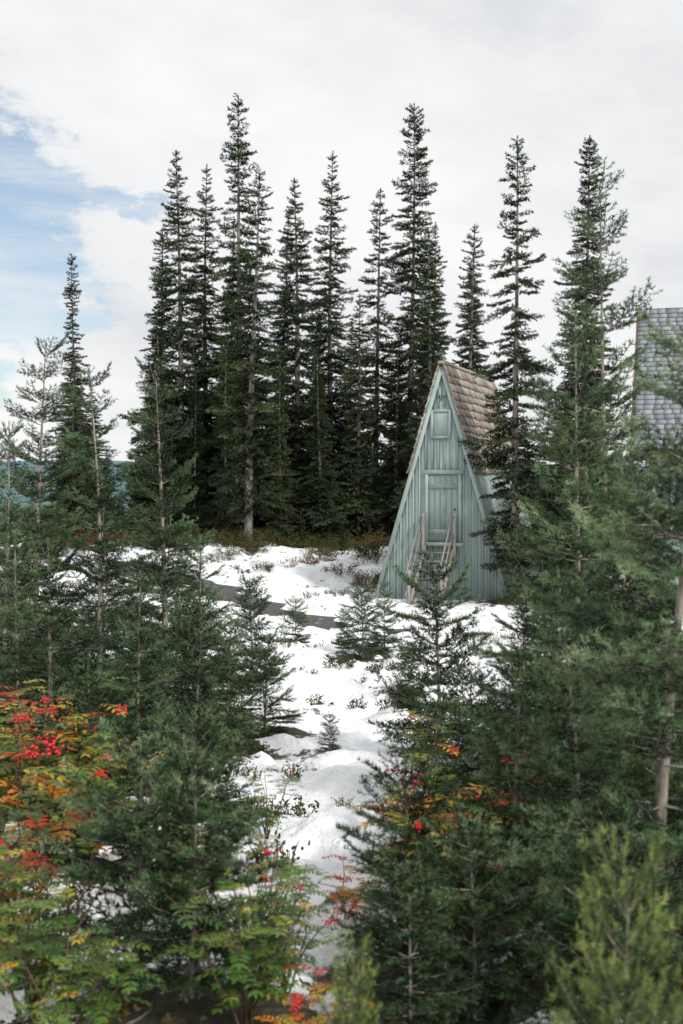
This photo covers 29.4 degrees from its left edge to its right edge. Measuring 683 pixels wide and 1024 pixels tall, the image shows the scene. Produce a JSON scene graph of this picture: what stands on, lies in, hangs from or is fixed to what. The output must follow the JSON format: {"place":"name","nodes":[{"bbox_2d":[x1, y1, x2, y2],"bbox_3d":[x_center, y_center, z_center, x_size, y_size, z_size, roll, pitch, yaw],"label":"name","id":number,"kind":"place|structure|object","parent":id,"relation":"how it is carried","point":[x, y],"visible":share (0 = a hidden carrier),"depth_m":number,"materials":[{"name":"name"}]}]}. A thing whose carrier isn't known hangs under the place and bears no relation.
{"place":"outdoors","nodes":[
{"label":"outdoors","id":0,"kind":"place"},
{"bbox_2d":[63,556,493,636],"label":"gravel path","id":1,"kind":"structure","parent":0,"point":[274,609],"depth_m":28.93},
{"bbox_2d":[0,459,646,517],"bbox_3d":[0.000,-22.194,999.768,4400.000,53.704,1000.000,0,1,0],"label":"hills","id":2,"kind":"structure","parent":0,"point":[23,498],"depth_m":757.74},
{"bbox_2d":[0,519,682,1023],"bbox_3d":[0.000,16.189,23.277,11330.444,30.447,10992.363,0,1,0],"label":"ground","id":3,"kind":"structure","parent":0,"point":[328,779],"depth_m":10.02,"materials":[{"name":"snow"}]},
{"bbox_2d":[0,679,55,835],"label":"mountain ash shrub","id":4,"kind":"object","parent":3,"relation":"on","point":[3,790],"visible":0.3,"depth_m":7.45,"materials":[{"name":"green plant"}]},
{"bbox_2d":[0,716,60,839],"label":"mountain ash shrub","id":5,"kind":"object","parent":3,"relation":"on","point":[12,748],"visible":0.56,"depth_m":6.42,"materials":[{"name":"red plant"}]},
{"bbox_2d":[0,815,71,924],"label":"mountain ash shrub","id":6,"kind":"object","parent":3,"relation":"on","point":[33,863],"visible":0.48,"depth_m":5.18,"materials":[{"name":"green plant"}]},
{"bbox_2d":[0,416,72,733],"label":"young fir tree","id":7,"kind":"object","parent":3,"relation":"on","point":[10,521],"visible":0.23,"depth_m":11.08,"materials":[{"name":"green plant"}]},
{"bbox_2d":[1,467,73,666],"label":"young fir tree","id":8,"kind":"object","parent":3,"relation":"on","point":[55,540],"visible":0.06,"depth_m":15.51,"materials":[{"name":"green plant"}]},
{"bbox_2d":[0,529,84,741],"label":"young fir tree","id":9,"kind":"object","parent":3,"relation":"on","point":[15,642],"visible":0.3,"depth_m":9.76,"materials":[{"name":"green plant"}]},
{"bbox_2d":[0,816,99,990],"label":"mountain ash shrub","id":10,"kind":"object","parent":3,"relation":"on","point":[11,930],"visible":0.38,"depth_m":5.00,"materials":[{"name":"green plant"}]},
{"bbox_2d":[0,333,106,687],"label":"young fir tree","id":11,"kind":"object","parent":3,"relation":"on","point":[35,492],"visible":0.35,"depth_m":13.07,"materials":[{"name":"green plant"}]},
{"bbox_2d":[0,682,110,813],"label":"mountain ash shrub","id":12,"kind":"object","parent":3,"relation":"on","point":[32,707],"visible":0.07,"depth_m":8.24,"materials":[{"name":"red plant"}]},
{"bbox_2d":[0,670,117,854],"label":"mountain ash shrub","id":13,"kind":"object","parent":3,"relation":"on","point":[13,736],"visible":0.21,"depth_m":6.95,"materials":[{"name":"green plant"}]},
{"bbox_2d":[0,734,118,917],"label":"mountain ash shrub","id":14,"kind":"object","parent":3,"relation":"on","point":[39,812],"visible":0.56,"depth_m":5.58,"materials":[{"name":"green plant"}]},
{"bbox_2d":[0,532,142,801],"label":"young fir tree","id":15,"kind":"object","parent":3,"relation":"on","point":[61,659],"visible":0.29,"depth_m":8.96,"materials":[{"name":"green plant"}]},
{"bbox_2d":[0,795,145,1023],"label":"mountain ash shrub","id":16,"kind":"object","parent":3,"relation":"on","point":[42,968],"visible":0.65,"depth_m":4.32,"materials":[{"name":"green plant"}]},
{"bbox_2d":[42,253,110,520],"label":"tall fir tree","id":17,"kind":"object","parent":3,"relation":"on","point":[71,293],"visible":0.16,"depth_m":59.96,"materials":[{"name":"green plant"}]},
{"bbox_2d":[40,357,119,535],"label":"fir sapling","id":18,"kind":"object","parent":3,"relation":"on","point":[73,421],"visible":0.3,"depth_m":41.75,"materials":[{"name":"green plant"}]},
{"bbox_2d":[0,697,161,872],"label":"mountain ash shrub","id":19,"kind":"object","parent":3,"relation":"on","point":[59,790],"visible":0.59,"depth_m":6.04,"materials":[{"name":"orange plant"}]},
{"bbox_2d":[0,916,164,1023],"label":"mountain ash shrub","id":20,"kind":"object","parent":3,"relation":"on","point":[87,1007],"visible":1,"depth_m":3.91,"materials":[{"name":"green plant"}]},
{"bbox_2d":[15,655,157,856],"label":"young fir tree","id":21,"kind":"object","parent":3,"relation":"on","point":[89,693],"visible":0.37,"depth_m":6.50,"materials":[{"name":"green plant"}]},
{"bbox_2d":[65,389,126,533],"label":"fir sapling","id":22,"kind":"object","parent":3,"relation":"on","point":[101,442],"visible":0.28,"depth_m":39.92,"materials":[{"name":"green plant"}]},
{"bbox_2d":[25,676,174,865],"bbox_3d":[-1.218,1.310,6.361,0.679,0.939,0.626,-1,1,-37],"label":"mountain ash shrub","id":23,"kind":"object","parent":3,"relation":"on","point":[76,719],"visible":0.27,"depth_m":6.27,"materials":[{"name":"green plant"}]},
{"bbox_2d":[19,360,189,741],"bbox_3d":[-2.038,0.492,11.369,1.720,3.651,1.613,-2,3,-24],"label":"young fir tree","id":24,"kind":"object","parent":3,"relation":"on","point":[102,615],"visible":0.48,"depth_m":11.41,"materials":[{"name":"green plant"}]},
{"bbox_2d":[67,494,157,717],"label":"young fir tree","id":25,"kind":"object","parent":3,"relation":"on","point":[92,562],"visible":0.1,"depth_m":12.79,"materials":[{"name":"green plant"}]},
{"bbox_2d":[16,701,248,987],"bbox_3d":[-0.717,1.265,4.611,0.683,1.162,0.774,1,1,39],"label":"young fir tree","id":26,"kind":"object","parent":3,"relation":"on","point":[105,825],"visible":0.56,"depth_m":4.56,"materials":[{"name":"green plant"}]},
{"bbox_2d":[75,565,202,767],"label":"young fir tree","id":27,"kind":"object","parent":3,"relation":"on","point":[137,663],"visible":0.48,"depth_m":9.62,"materials":[{"name":"green plant"}]},
{"bbox_2d":[75,743,219,872],"bbox_3d":[-0.896,1.403,6.008,0.682,0.682,0.773,0,1,-11],"label":"mountain ash shrub","id":28,"kind":"object","parent":3,"relation":"on","point":[100,772],"visible":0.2,"depth_m":6.02,"materials":[{"name":"green plant"}]},
{"bbox_2d":[111,227,203,534],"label":"tall fir tree","id":29,"kind":"object","parent":3,"relation":"on","point":[163,269],"visible":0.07,"depth_m":42.81,"materials":[{"name":"green plant"}]},
{"bbox_2d":[126,302,197,539],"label":"tall fir tree","id":30,"kind":"object","parent":3,"relation":"on","point":[161,404],"visible":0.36,"depth_m":40.83,"materials":[{"name":"green plant"}]},
{"bbox_2d":[111,500,225,682],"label":"young fir tree","id":31,"kind":"object","parent":3,"relation":"on","point":[156,597],"visible":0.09,"depth_m":14.78,"materials":[{"name":"green plant"}]},
{"bbox_2d":[94,356,248,703],"bbox_3d":[-1.769,0.323,12.983,1.654,3.785,1.391,-1,1,-40],"label":"young fir tree","id":32,"kind":"object","parent":3,"relation":"on","point":[165,536],"visible":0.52,"depth_m":12.86,"materials":[{"name":"green plant"}]},
{"bbox_2d":[122,150,223,537],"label":"tall fir tree","id":33,"kind":"object","parent":3,"relation":"on","point":[179,327],"visible":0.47,"depth_m":41.83,"materials":[{"name":"green plant"}]},
{"bbox_2d":[119,809,258,943],"bbox_3d":[-0.611,1.502,5.214,0.606,0.606,0.688,-1,1,-35],"label":"mountain ash shrub","id":34,"kind":"object","parent":3,"relation":"on","point":[135,865],"visible":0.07,"depth_m":5.22,"materials":[{"name":"green plant"}]},
{"bbox_2d":[172,368,212,536],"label":"tall fir tree","id":35,"kind":"object","parent":3,"relation":"on","point":[194,509],"visible":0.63,"depth_m":40.43,"materials":[{"name":"green plant"}]},
{"bbox_2d":[89,735,301,1001],"bbox_3d":[-0.477,1.242,4.318,0.665,1.033,0.595,0,1,-24],"label":"young fir tree","id":36,"kind":"object","parent":3,"relation":"on","point":[203,856],"visible":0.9,"depth_m":4.29,"materials":[{"name":"green plant"}]},
{"bbox_2d":[136,594,260,757],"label":"young fir tree","id":37,"kind":"object","parent":3,"relation":"on","point":[207,666],"visible":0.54,"depth_m":10.61,"materials":[{"name":"green plant"}]},
{"bbox_2d":[145,701,253,861],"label":"young fir tree","id":38,"kind":"object","parent":3,"relation":"on","point":[225,797],"visible":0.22,"depth_m":6.30,"materials":[{"name":"green plant"}]},
{"bbox_2d":[158,694,248,815],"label":"young fir tree","id":39,"kind":"object","parent":3,"relation":"on","point":[208,705],"visible":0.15,"depth_m":8.60,"materials":[{"name":"green plant"}]},
{"bbox_2d":[172,164,236,486],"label":"tall fir tree","id":40,"kind":"object","parent":3,"relation":"on","point":[209,337],"visible":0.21,"depth_m":43.90,"materials":[{"name":"green plant"}]},
{"bbox_2d":[143,535,270,721],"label":"young fir tree","id":41,"kind":"object","parent":3,"relation":"on","point":[198,573],"visible":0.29,"depth_m":11.95,"materials":[{"name":"green plant"}]},
{"bbox_2d":[210,482,232,536],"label":"fir sapling","id":42,"kind":"object","parent":3,"relation":"on","point":[220,523],"visible":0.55,"depth_m":39.51,"materials":[{"name":"green plant"}]},
{"bbox_2d":[197,336,254,535],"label":"tall fir tree","id":43,"kind":"object","parent":3,"relation":"on","point":[226,466],"visible":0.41,"depth_m":40.30,"materials":[{"name":"green plant"}]},
{"bbox_2d":[197,613,269,754],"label":"young fir tree","id":44,"kind":"object","parent":3,"relation":"on","point":[227,707],"visible":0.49,"depth_m":11.39,"materials":[{"name":"green plant"}]},
{"bbox_2d":[176,92,307,536],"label":"tall fir tree","id":45,"kind":"object","parent":3,"relation":"on","point":[209,370],"visible":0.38,"depth_m":41.69,"materials":[{"name":"green plant"}]},
{"bbox_2d":[154,833,338,1023],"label":"mountain ash shrub","id":46,"kind":"object","parent":3,"relation":"on","point":[251,973],"visible":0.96,"depth_m":4.03,"materials":[{"name":"green plant"}]},
{"bbox_2d":[205,169,297,544],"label":"tall fir tree","id":47,"kind":"object","parent":3,"relation":"on","point":[249,449],"visible":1,"depth_m":37.77,"materials":[{"name":"green plant"}]},
{"bbox_2d":[221,570,288,684],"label":"young fir tree","id":48,"kind":"object","parent":3,"relation":"on","point":[249,595],"visible":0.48,"depth_m":15.97,"materials":[{"name":"green plant"}]},
{"bbox_2d":[190,836,329,947],"bbox_3d":[-0.363,1.596,5.225,0.602,0.530,0.531,0,1,-10],"label":"mountain ash shrub","id":49,"kind":"object","parent":3,"relation":"on","point":[280,881],"visible":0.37,"depth_m":5.19,"materials":[{"name":"green plant"}]},
{"bbox_2d":[230,764,302,839],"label":"mountain ash shrub","id":50,"kind":"object","parent":3,"relation":"on","point":[267,816],"visible":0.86,"depth_m":7.80,"materials":[{"name":"green plant"}]},
{"bbox_2d":[233,627,305,738],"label":"young fir tree","id":51,"kind":"object","parent":3,"relation":"on","point":[267,674],"visible":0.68,"depth_m":12.19,"materials":[{"name":"green plant"}]},
{"bbox_2d":[258,365,303,541],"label":"tall fir tree","id":52,"kind":"object","parent":3,"relation":"on","point":[283,509],"visible":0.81,"depth_m":40.37,"materials":[{"name":"green plant"}]},
{"bbox_2d":[261,213,308,479],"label":"tall fir tree","id":53,"kind":"object","parent":3,"relation":"on","point":[285,284],"visible":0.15,"depth_m":45.78,"materials":[{"name":"green plant"}]},
{"bbox_2d":[238,863,339,991],"bbox_3d":[-0.193,1.492,4.598,0.370,0.555,0.401,0,1,-1],"label":"mountain ash shrub","id":54,"kind":"object","parent":3,"relation":"on","point":[295,942],"visible":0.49,"depth_m":4.62,"materials":[{"name":"green plant"}]},
{"bbox_2d":[277,595,312,642],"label":"young fir tree","id":55,"kind":"object","parent":3,"relation":"on","point":[300,638],"visible":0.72,"depth_m":21.03,"materials":[{"name":"green plant"}]},
{"bbox_2d":[240,179,353,537],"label":"tall fir tree","id":56,"kind":"object","parent":3,"relation":"on","point":[298,409],"visible":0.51,"depth_m":41.67,"materials":[{"name":"green plant"}]},
{"bbox_2d":[254,962,372,1023],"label":"mountain ash shrub","id":57,"kind":"object","parent":3,"relation":"on","point":[296,1000],"visible":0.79,"depth_m":3.96,"materials":[{"name":"red plant"}]},
{"bbox_2d":[292,354,348,545],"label":"tall fir tree","id":58,"kind":"object","parent":3,"relation":"on","point":[320,526],"visible":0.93,"depth_m":40.38,"materials":[{"name":"green plant"}]},
{"bbox_2d":[313,710,341,751],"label":"young fir tree","id":59,"kind":"object","parent":3,"relation":"on","point":[332,734],"visible":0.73,"depth_m":10.53,"materials":[{"name":"green plant"}]},
{"bbox_2d":[290,150,375,536],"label":"tall fir tree","id":60,"kind":"object","parent":3,"relation":"on","point":[338,433],"visible":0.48,"depth_m":42.76,"materials":[{"name":"green plant"}]},
{"bbox_2d":[0,543,682,1023],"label":"ground vegetation","id":61,"kind":"object","parent":3,"relation":"on","point":[296,809],"visible":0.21,"depth_m":8.47,"materials":[{"name":"green plant"}]},
{"bbox_2d":[315,928,381,1023],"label":"young fir tree","id":62,"kind":"object","parent":3,"relation":"on","point":[357,1000],"visible":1,"depth_m":3.12,"materials":[{"name":"green plant"}]},
{"bbox_2d":[319,854,382,918],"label":"mountain ash shrub","id":63,"kind":"object","parent":3,"relation":"on","point":[348,892],"visible":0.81,"depth_m":5.60,"materials":[{"name":"red plant"}]},
{"bbox_2d":[325,294,388,541],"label":"tall fir tree","id":64,"kind":"object","parent":3,"relation":"on","point":[358,511],"visible":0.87,"depth_m":41.37,"materials":[{"name":"green plant"}]},
{"bbox_2d":[334,583,396,661],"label":"young fir tree","id":65,"kind":"object","parent":3,"relation":"on","point":[353,648],"visible":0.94,"depth_m":18.00,"materials":[{"name":"green plant"}]},
{"bbox_2d":[348,188,405,536],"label":"tall fir tree","id":66,"kind":"object","parent":3,"relation":"on","point":[377,361],"visible":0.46,"depth_m":44.71,"materials":[{"name":"green plant"}]},
{"bbox_2d":[364,581,402,646],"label":"young fir tree","id":67,"kind":"object","parent":3,"relation":"on","point":[392,638],"visible":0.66,"depth_m":18.61,"materials":[{"name":"green plant"}]},
{"bbox_2d":[367,337,417,538],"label":"tall fir tree","id":68,"kind":"object","parent":3,"relation":"on","point":[399,476],"visible":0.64,"depth_m":40.79,"materials":[{"name":"green plant"}]},
{"bbox_2d":[329,738,481,973],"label":"young fir tree","id":69,"kind":"object","parent":3,"relation":"on","point":[368,857],"visible":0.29,"depth_m":5.09,"materials":[{"name":"green plant"}]},
{"bbox_2d":[375,102,444,493],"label":"tall fir tree","id":70,"kind":"object","parent":3,"relation":"on","point":[413,399],"visible":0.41,"depth_m":44.17,"materials":[{"name":"green plant"}]},
{"bbox_2d":[336,837,484,1023],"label":"young fir tree","id":71,"kind":"object","parent":3,"relation":"on","point":[392,986],"visible":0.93,"depth_m":4.11,"materials":[{"name":"green plant"}]},
{"bbox_2d":[391,708,450,792],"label":"mountain ash shrub","id":72,"kind":"object","parent":3,"relation":"on","point":[418,733],"visible":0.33,"depth_m":9.23,"materials":[{"name":"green plant"}]},
{"bbox_2d":[387,229,456,522],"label":"tall fir tree","id":73,"kind":"object","parent":3,"relation":"on","point":[428,362],"visible":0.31,"depth_m":39.73,"materials":[{"name":"green plant"}]},
{"bbox_2d":[366,550,501,762],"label":"young fir tree","id":74,"kind":"object","parent":3,"relation":"on","point":[438,680],"visible":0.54,"depth_m":11.00,"materials":[{"name":"green plant"}]},
{"bbox_2d":[415,222,453,417],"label":"tall fir tree","id":75,"kind":"object","parent":3,"relation":"on","point":[435,250],"visible":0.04,"depth_m":46.95,"materials":[{"name":"green plant"}]},
{"bbox_2d":[374,721,496,870],"bbox_3d":[0.455,1.508,6.651,0.586,0.811,0.540,0,1,-21],"label":"mountain ash shrub","id":76,"kind":"object","parent":3,"relation":"on","point":[435,770],"visible":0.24,"depth_m":6.58,"materials":[{"name":"orange plant"}]},
{"bbox_2d":[375,805,502,945],"bbox_3d":[0.365,1.440,4.992,0.455,0.683,0.494,0,1,-12],"label":"mountain ash shrub","id":77,"kind":"object","parent":3,"relation":"on","point":[418,827],"visible":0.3,"depth_m":4.99,"materials":[{"name":"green plant"}]},
{"bbox_2d":[353,754,548,888],"bbox_3d":[0.546,1.546,6.154,0.806,0.769,0.888,-1,1,-28],"label":"mountain ash shrub","id":78,"kind":"object","parent":3,"relation":"on","point":[479,792],"visible":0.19,"depth_m":6.21,"materials":[{"name":"orange plant"}]},
{"bbox_2d":[402,693,502,852],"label":"young fir tree","id":79,"kind":"object","parent":3,"relation":"on","point":[455,762],"visible":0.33,"depth_m":6.90,"materials":[{"name":"green plant"}]},
{"bbox_2d":[374,361,540,606],"bbox_3d":[2.872,-0.472,30.831,3.221,5.840,6.701,0,1,19],"label":"frame cabin","id":80,"kind":"object","parent":3,"relation":"on","point":[443,510],"visible":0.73,"depth_m":28.99,"materials":[{"name":"blue paint"}]},
{"bbox_2d":[428,475,457,540],"bbox_3d":[2.267,-0.090,28.966,0.676,1.460,0.044,0,1,19],"label":"door","id":81,"kind":"structure","parent":80,"relation":"in","point":[443,489],"depth_m":28.95,"materials":[{"name":"paint"}]},
{"bbox_2d":[426,661,512,819],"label":"young fir tree","id":82,"kind":"object","parent":3,"relation":"on","point":[464,675],"visible":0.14,"depth_m":8.37,"materials":[{"name":"green plant"}]},
{"bbox_2d":[451,266,492,375],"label":"tall fir tree","id":83,"kind":"object","parent":3,"relation":"on","point":[475,332],"visible":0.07,"depth_m":49.83,"materials":[{"name":"green plant"}]},
{"bbox_2d":[452,224,493,377],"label":"tall fir tree","id":84,"kind":"object","parent":3,"relation":"on","point":[471,318],"visible":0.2,"depth_m":46.79,"materials":[{"name":"green plant"}]},
{"bbox_2d":[393,800,553,1023],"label":"young fir tree","id":85,"kind":"object","parent":3,"relation":"on","point":[500,978],"visible":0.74,"depth_m":4.49,"materials":[{"name":"green plant"}]},
{"bbox_2d":[399,642,588,925],"bbox_3d":[0.788,1.225,5.677,0.908,1.353,0.933,0,1,25],"label":"young fir tree","id":86,"kind":"object","parent":3,"relation":"on","point":[515,790],"visible":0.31,"depth_m":5.71,"materials":[{"name":"green plant"}]},
{"bbox_2d":[432,567,590,825],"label":"young fir tree","id":87,"kind":"object","parent":3,"relation":"on","point":[513,643],"visible":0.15,"depth_m":7.60,"materials":[{"name":"green plant"}]},
{"bbox_2d":[456,135,568,600],"bbox_3d":[3.600,-2.883,27.965,2.444,10.398,2.122,1,3,33],"label":"tall fir tree","id":88,"kind":"object","parent":3,"relation":"on","point":[513,435],"visible":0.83,"depth_m":27.91,"materials":[{"name":"green plant"}]},
{"bbox_2d":[479,553,583,748],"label":"young fir tree","id":89,"kind":"object","parent":3,"relation":"on","point":[547,569],"visible":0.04,"depth_m":10.33,"materials":[{"name":"green plant"}]},
{"bbox_2d":[538,387,590,567],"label":"fir sapling","id":90,"kind":"object","parent":3,"relation":"on","point":[546,499],"visible":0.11,"depth_m":33.89,"materials":[{"name":"green plant"}]},
{"bbox_2d":[448,304,682,977],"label":"young fir tree","id":91,"kind":"object","parent":3,"relation":"on","point":[666,723],"visible":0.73,"depth_m":4.55,"materials":[{"name":"green plant"}]},
{"bbox_2d":[453,308,678,816],"bbox_3d":[1.442,0.437,7.641,1.596,3.282,1.455,1,1,3],"label":"young fir tree","id":92,"kind":"object","parent":3,"relation":"on","point":[577,545],"visible":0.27,"depth_m":7.60,"materials":[{"name":"green plant"}]},
{"bbox_2d":[540,362,597,552],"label":"fir sapling","id":93,"kind":"object","parent":3,"relation":"on","point":[569,378],"visible":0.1,"depth_m":35.93,"materials":[{"name":"green plant"}]},
{"bbox_2d":[462,560,678,908],"bbox_3d":[1.038,0.992,5.450,0.962,1.609,0.936,0,1,20],"label":"young fir tree","id":94,"kind":"object","parent":3,"relation":"on","point":[564,734],"visible":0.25,"depth_m":5.41,"materials":[{"name":"green plant"}]},
{"bbox_2d":[475,522,681,894],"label":"young fir tree","id":95,"kind":"object","parent":3,"relation":"on","point":[599,756],"visible":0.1,"depth_m":6.41,"materials":[{"name":"green plant"}]},
{"bbox_2d":[542,135,618,487],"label":"tall fir tree","id":96,"kind":"object","parent":3,"relation":"on","point":[579,297],"visible":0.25,"depth_m":44.60,"materials":[{"name":"green plant"}]},
{"bbox_2d":[500,788,682,1023],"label":"young fir tree","id":97,"kind":"object","parent":3,"relation":"on","point":[568,909],"visible":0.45,"depth_m":3.92,"materials":[{"name":"green plant"}]},
{"bbox_2d":[527,153,682,701],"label":"young fir tree","id":98,"kind":"object","parent":3,"relation":"on","point":[588,289],"visible":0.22,"depth_m":8.86,"materials":[{"name":"green plant"}]},
{"bbox_2d":[571,350,639,530],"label":"fir sapling","id":99,"kind":"object","parent":3,"relation":"on","point":[593,382],"visible":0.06,"depth_m":37.82,"materials":[{"name":"green plant"}]},
{"bbox_2d":[541,824,682,1023],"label":"young fir tree","id":100,"kind":"object","parent":3,"relation":"on","point":[608,984],"visible":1,"depth_m":2.71,"materials":[{"name":"green plant"}]},
{"bbox_2d":[560,443,682,791],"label":"young fir tree","id":101,"kind":"object","parent":3,"relation":"on","point":[610,474],"visible":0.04,"depth_m":8.18,"materials":[{"name":"green plant"}]},
{"bbox_2d":[588,530,682,892],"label":"young fir tree","id":102,"kind":"object","parent":3,"relation":"on","point":[670,782],"visible":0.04,"depth_m":5.58,"materials":[{"name":"green plant"}]},
{"bbox_2d":[648,353,682,602],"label":"walls","id":103,"kind":"structure","parent":3,"relation":"on","point":[676,548],"depth_m":24.91,"materials":[{"name":"blue paint"}]},
{"bbox_2d":[632,307,682,449],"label":"roof","id":104,"kind":"structure","parent":103,"relation":"on","point":[666,412],"depth_m":26.24,"materials":[{"name":"grey"}]},
{"bbox_2d":[0,0,682,465],"label":"sky","id":105,"kind":"structure","parent":0,"point":[97,97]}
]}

